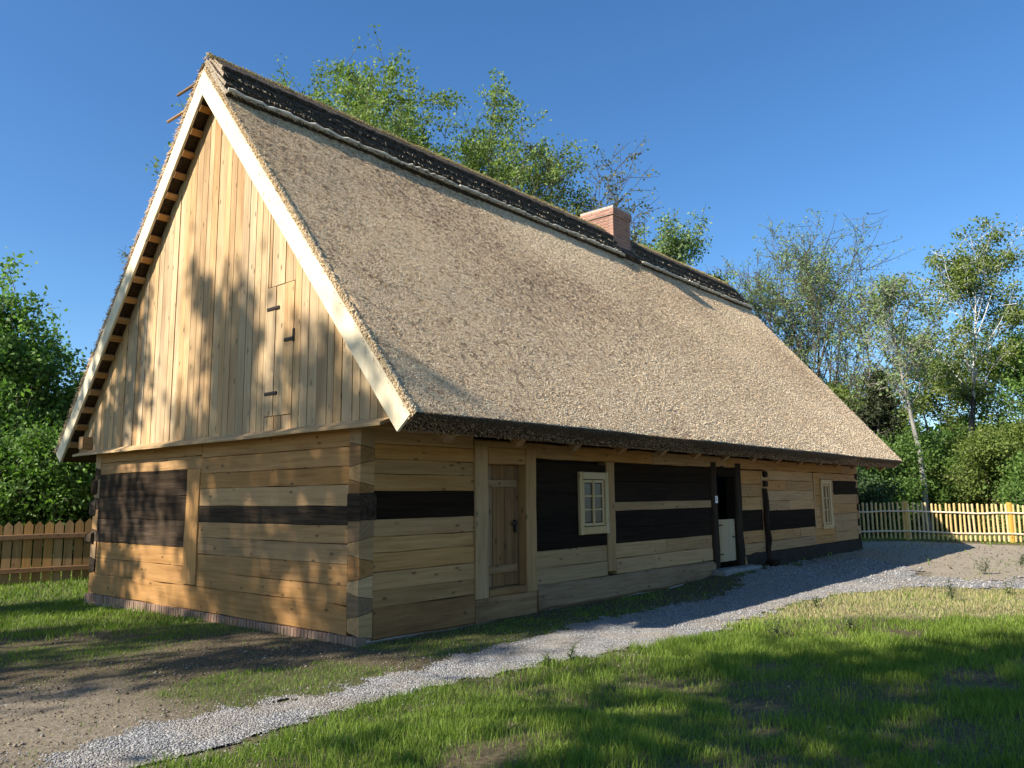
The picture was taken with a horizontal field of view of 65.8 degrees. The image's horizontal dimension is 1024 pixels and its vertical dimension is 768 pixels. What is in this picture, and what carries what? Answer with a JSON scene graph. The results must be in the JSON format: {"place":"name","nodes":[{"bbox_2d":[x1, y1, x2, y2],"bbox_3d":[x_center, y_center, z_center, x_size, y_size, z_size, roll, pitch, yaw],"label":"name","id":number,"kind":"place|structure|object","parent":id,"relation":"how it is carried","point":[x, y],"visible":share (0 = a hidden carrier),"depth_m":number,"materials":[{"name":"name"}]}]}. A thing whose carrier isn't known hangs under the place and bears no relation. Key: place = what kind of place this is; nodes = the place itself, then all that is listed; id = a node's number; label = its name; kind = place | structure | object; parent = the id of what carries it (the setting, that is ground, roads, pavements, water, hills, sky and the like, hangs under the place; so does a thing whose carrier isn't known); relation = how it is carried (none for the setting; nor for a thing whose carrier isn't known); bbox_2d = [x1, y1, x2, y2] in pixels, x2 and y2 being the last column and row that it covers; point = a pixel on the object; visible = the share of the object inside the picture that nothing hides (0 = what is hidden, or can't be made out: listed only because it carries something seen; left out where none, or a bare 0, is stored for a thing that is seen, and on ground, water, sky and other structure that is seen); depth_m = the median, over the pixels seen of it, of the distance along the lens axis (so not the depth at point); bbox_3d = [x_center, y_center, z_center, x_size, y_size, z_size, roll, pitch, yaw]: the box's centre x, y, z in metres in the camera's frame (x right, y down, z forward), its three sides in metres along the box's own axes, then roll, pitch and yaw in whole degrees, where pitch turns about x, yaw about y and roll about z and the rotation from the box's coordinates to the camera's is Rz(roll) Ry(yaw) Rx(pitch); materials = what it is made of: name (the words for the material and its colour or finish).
{"place":"outdoors","nodes":[
{"label":"outdoors","id":0,"kind":"place"},
{"bbox_2d":[0,521,1023,767],"bbox_3d":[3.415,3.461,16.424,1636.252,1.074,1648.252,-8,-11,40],"label":"ground","id":1,"kind":"structure","parent":0,"point":[24,723],"depth_m":6.65,"materials":[{"name":"soil"}]},
{"bbox_2d":[0,408,67,564],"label":"shrub","id":2,"kind":"object","parent":1,"relation":"on","point":[9,482],"visible":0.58,"depth_m":19.34,"materials":[{"name":"green plant"}]},
{"bbox_2d":[0,247,86,519],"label":"maple tree","id":3,"kind":"object","parent":1,"relation":"on","point":[29,374],"visible":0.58,"depth_m":22.85,"materials":[{"name":"green plant"}]},
{"bbox_2d":[0,518,91,584],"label":"board fence","id":4,"kind":"object","parent":1,"relation":"on","point":[36,569],"visible":0.3,"depth_m":15.93,"materials":[{"name":"brown wood"}]},
{"bbox_2d":[3,419,95,562],"bbox_3d":[-11.657,3.020,20.587,3.822,4.584,3.919,-4,-9,22],"label":"shrub","id":5,"kind":"object","parent":1,"relation":"on","point":[70,485],"visible":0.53,"depth_m":19.54,"materials":[{"name":"green plant"}]},
{"bbox_2d":[9,349,92,439],"bbox_3d":[-12.525,1.914,24.831,5.504,7.066,5.961,1,-8,-9],"label":"maple tree","id":6,"kind":"object","parent":1,"relation":"on","point":[61,405],"visible":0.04,"depth_m":23.16,"materials":[{"name":"green plant"}]},
{"bbox_2d":[66,463,95,551],"bbox_3d":[-9.821,3.073,21.515,4.706,4.610,4.226,-3,-9,17],"label":"shrub","id":7,"kind":"object","parent":1,"relation":"on","point":[82,514],"depth_m":20.43,"materials":[{"name":"green plant"}]},
{"bbox_2d":[95,243,133,347],"bbox_3d":[-11.964,0.054,25.237,3.695,10.616,2.244,-8,-11,40],"label":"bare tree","id":8,"kind":"object","parent":1,"relation":"on","point":[124,252],"visible":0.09,"depth_m":26.08,"materials":[{"name":"plant"}]},
{"bbox_2d":[145,24,485,181],"bbox_3d":[-6.738,-4.427,31.448,12.948,21.071,16.360,-2,-8,10],"label":"broadleaf tree","id":9,"kind":"object","parent":1,"relation":"on","point":[364,104],"visible":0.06,"depth_m":30.98,"materials":[{"name":"green plant"}]},
{"bbox_2d":[53,52,901,646],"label":"thatched cottage","id":10,"kind":"structure","parent":1,"relation":"on","point":[351,380],"depth_m":11.18,"materials":[{"name":"wood"}]},
{"bbox_2d":[488,465,518,587],"bbox_3d":[-0.143,1.846,10.365,0.077,1.561,0.738,-8,-11,40],"label":"door","id":11,"kind":"structure","parent":10,"relation":"in","point":[503,548],"depth_m":10.40,"materials":[{"name":"brown wood"}]},
{"bbox_2d":[577,472,609,534],"bbox_3d":[1.176,1.780,11.841,0.165,0.910,0.745,-8,-11,40],"label":"window","id":12,"kind":"structure","parent":10,"relation":"in","point":[593,499],"depth_m":11.79,"materials":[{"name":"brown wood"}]},
{"bbox_2d":[719,519,735,561],"bbox_3d":[4.085,2.980,15.090,0.048,0.785,0.772,-8,-11,40],"label":"half door","id":13,"kind":"structure","parent":10,"relation":"in","point":[726,526],"depth_m":15.12,"materials":[{"name":"wood"}]},
{"bbox_2d":[819,479,833,528],"bbox_3d":[7.594,2.921,19.250,0.165,1.180,0.680,-8,-11,40],"label":"window","id":14,"kind":"structure","parent":10,"relation":"in","point":[825,485],"depth_m":19.21,"materials":[{"name":"brown wood"}]},
{"bbox_2d":[376,68,602,216],"bbox_3d":[-1.806,-3.537,35.059,13.186,20.229,12.843,-4,-9,22],"label":"broadleaf tree","id":15,"kind":"object","parent":1,"relation":"on","point":[475,152],"visible":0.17,"depth_m":33.38,"materials":[{"name":"green plant"}]},
{"bbox_2d":[0,539,1023,767],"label":"soil clods","id":16,"kind":"object","parent":1,"relation":"on","point":[202,673],"visible":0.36,"depth_m":7.31,"materials":[{"name":"brown soil"}]},
{"bbox_2d":[539,652,552,664],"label":"weed plant","id":17,"kind":"object","parent":1,"relation":"on","point":[547,654],"visible":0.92,"depth_m":7.18,"materials":[{"name":"green plant"}]},
{"bbox_2d":[562,642,577,662],"bbox_3d":[0.552,2.489,7.326,0.151,0.198,0.159,-8,-11,40],"label":"weed plant","id":18,"kind":"object","parent":1,"relation":"on","point":[572,651],"visible":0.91,"depth_m":7.32,"materials":[{"name":"green plant"}]},
{"bbox_2d":[504,131,664,247],"bbox_3d":[0.910,-2.306,34.672,12.834,17.716,10.951,-8,-11,40],"label":"broadleaf tree","id":19,"kind":"object","parent":1,"relation":"on","point":[614,199],"visible":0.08,"depth_m":33.80,"materials":[{"name":"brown plant"}]},
{"bbox_2d":[632,205,737,286],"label":"broadleaf tree","id":20,"kind":"object","parent":1,"relation":"on","point":[674,248],"visible":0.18,"depth_m":42.45,"materials":[{"name":"green plant"}]},
{"bbox_2d":[706,266,733,286],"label":"broadleaf tree","id":21,"kind":"object","parent":1,"relation":"on","point":[720,278],"visible":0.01,"depth_m":43.89,"materials":[{"name":"green plant"}]},
{"bbox_2d":[763,615,782,636],"bbox_3d":[2.823,2.616,8.557,0.239,0.250,0.258,-8,-11,40],"label":"weed plant","id":22,"kind":"object","parent":1,"relation":"on","point":[774,629],"visible":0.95,"depth_m":8.54,"materials":[{"name":"green plant"}]},
{"bbox_2d":[704,208,913,397],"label":"ash tree","id":23,"kind":"object","parent":1,"relation":"on","point":[807,280],"visible":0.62,"depth_m":45.52,"materials":[{"name":"green plant"}]},
{"bbox_2d":[810,596,819,607],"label":"weed plant","id":24,"kind":"object","parent":1,"relation":"on","point":[814,602],"visible":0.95,"depth_m":10.76,"materials":[{"name":"green plant"}]},
{"bbox_2d":[843,617,855,628],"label":"weed plant","id":25,"kind":"object","parent":1,"relation":"on","point":[848,621],"visible":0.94,"depth_m":8.90,"materials":[{"name":"green plant"}]},
{"bbox_2d":[800,258,943,425],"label":"tree","id":26,"kind":"object","parent":1,"relation":"on","point":[857,393],"visible":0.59,"depth_m":41.34,"materials":[{"name":"green plant"}]},
{"bbox_2d":[737,585,1023,623],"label":"dry grass","id":27,"kind":"structure","parent":1,"relation":"on","point":[926,592],"depth_m":10.90,"materials":[{"name":"beige plant"}]},
{"bbox_2d":[857,466,905,537],"bbox_3d":[12.374,4.241,28.262,3.635,3.337,2.818,-3,-8,14],"label":"shrub","id":28,"kind":"object","parent":1,"relation":"on","point":[869,491],"visible":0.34,"depth_m":27.73,"materials":[{"name":"green plant"}]},
{"bbox_2d":[825,369,939,432],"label":"shrub","id":29,"kind":"object","parent":1,"relation":"on","point":[837,392],"visible":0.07,"depth_m":40.88,"materials":[{"name":"green plant"}]},
{"bbox_2d":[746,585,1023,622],"bbox_3d":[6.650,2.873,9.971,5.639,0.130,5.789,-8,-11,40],"label":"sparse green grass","id":30,"kind":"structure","parent":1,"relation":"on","point":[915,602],"depth_m":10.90,"materials":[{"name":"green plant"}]},
{"bbox_2d":[855,367,922,529],"bbox_3d":[14.983,2.963,33.392,3.879,7.601,4.018,-4,-9,25],"label":"spruce tree","id":31,"kind":"object","parent":1,"relation":"on","point":[883,405],"visible":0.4,"depth_m":33.68,"materials":[{"name":"green plant"}]},
{"bbox_2d":[857,422,933,536],"bbox_3d":[13.741,4.031,30.906,4.681,4.943,4.741,-2,-8,8],"label":"shrub","id":32,"kind":"object","parent":1,"relation":"on","point":[909,488],"visible":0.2,"depth_m":29.62,"materials":[{"name":"green plant"}]},
{"bbox_2d":[845,269,955,533],"bbox_3d":[15.800,0.590,31.779,3.950,10.887,4.269,-8,-11,40],"label":"slender tree","id":33,"kind":"object","parent":1,"relation":"on","point":[890,288],"visible":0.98,"depth_m":31.95,"materials":[{"name":"green plant"}]},
{"bbox_2d":[850,324,1017,522],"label":"broadleaf tree","id":34,"kind":"object","parent":1,"relation":"on","point":[945,420],"visible":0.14,"depth_m":40.41,"materials":[{"name":"plant"}]},
{"bbox_2d":[891,422,988,531],"bbox_3d":[17.549,4.178,33.763,4.911,5.191,4.460,-5,-9,27],"label":"shrub","id":35,"kind":"object","parent":1,"relation":"on","point":[940,495],"visible":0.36,"depth_m":32.64,"materials":[{"name":"green plant"}]},
{"bbox_2d":[859,501,1023,542],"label":"picket fence","id":36,"kind":"object","parent":1,"relation":"on","point":[1009,513],"visible":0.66,"depth_m":25.17,"materials":[{"name":"beige wood"}]},
{"bbox_2d":[944,578,955,601],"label":"weed plant","id":37,"kind":"object","parent":1,"relation":"on","point":[951,593],"visible":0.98,"depth_m":11.21,"materials":[{"name":"green plant"}]},
{"bbox_2d":[926,417,992,501],"bbox_3d":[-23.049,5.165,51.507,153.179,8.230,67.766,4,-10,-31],"label":"shrub","id":38,"kind":"object","parent":1,"relation":"on","point":[942,431],"depth_m":57.25,"materials":[{"name":"green plant"}]},
{"bbox_2d":[899,213,1023,528],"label":"birch tree","id":39,"kind":"object","parent":1,"relation":"on","point":[967,276],"visible":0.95,"depth_m":35.12,"materials":[{"name":"green plant"}]},
{"bbox_2d":[930,414,1023,532],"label":"shrub","id":40,"kind":"object","parent":1,"relation":"on","point":[991,448],"visible":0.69,"depth_m":30.83,"materials":[{"name":"green plant"}]},
{"bbox_2d":[972,556,991,573],"bbox_3d":[9.050,3.478,15.205,0.348,0.349,0.309,-8,-11,40],"label":"weed plant","id":41,"kind":"object","parent":1,"relation":"on","point":[983,570],"visible":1,"depth_m":15.16,"materials":[{"name":"green plant"}]},
{"bbox_2d":[948,324,1023,464],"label":"broadleaf tree","id":42,"kind":"object","parent":1,"relation":"on","point":[1002,369],"visible":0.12,"depth_m":39.96,"materials":[{"name":"green plant"}]},
{"bbox_2d":[979,451,1023,535],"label":"shrub","id":43,"kind":"object","parent":1,"relation":"on","point":[1012,491],"visible":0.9,"depth_m":27.98,"materials":[{"name":"green plant"}]},
{"bbox_2d":[988,287,1023,433],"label":"broadleaf tree","id":44,"kind":"object","parent":1,"relation":"on","point":[1021,392],"visible":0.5,"depth_m":34.22,"materials":[{"name":"green plant"}]},
{"bbox_2d":[1001,574,1015,593],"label":"weed plant","id":45,"kind":"object","parent":1,"relation":"on","point":[1008,592],"visible":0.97,"depth_m":11.72,"materials":[{"name":"green plant"}]},
{"bbox_2d":[1016,553,1023,566],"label":"weed plant","id":46,"kind":"object","parent":1,"relation":"on","point":[1021,557],"visible":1,"depth_m":16.73,"materials":[{"name":"green plant"}]},
{"bbox_2d":[0,531,1023,767],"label":"yard grass","id":47,"kind":"structure","parent":0,"point":[37,612],"depth_m":9.87,"materials":[{"name":"green plant"}]},
{"bbox_2d":[0,0,1023,431],"label":"sky","id":48,"kind":"structure","parent":0,"point":[751,112],"materials":[{"name":"blue"}]},
{"bbox_2d":[0,554,1023,767],"bbox_3d":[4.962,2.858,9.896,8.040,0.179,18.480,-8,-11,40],"label":"gravel path","id":49,"kind":"structure","parent":0,"point":[778,572],"depth_m":7.84,"materials":[{"name":"grey gravel"}]},
{"bbox_2d":[128,558,1023,767],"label":"lawn grass","id":50,"kind":"structure","parent":0,"point":[938,632],"depth_m":5.68,"materials":[{"name":"green plant"}]},
{"bbox_3d":[5.152,3.727,15.711,0.346,0.192,0.700,-8,-11,40],"label":"stone block","id":51,"kind":"object","parent":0,"visible":0},
{"bbox_2d":[765,559,779,566],"bbox_3d":[5.216,3.598,15.852,0.190,0.164,0.310,-8,-11,40],"label":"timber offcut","id":52,"kind":"object","parent":51,"relation":"on","point":[775,562],"visible":0.78,"depth_m":15.76,"materials":[{"name":"brown wood"}]}
]}

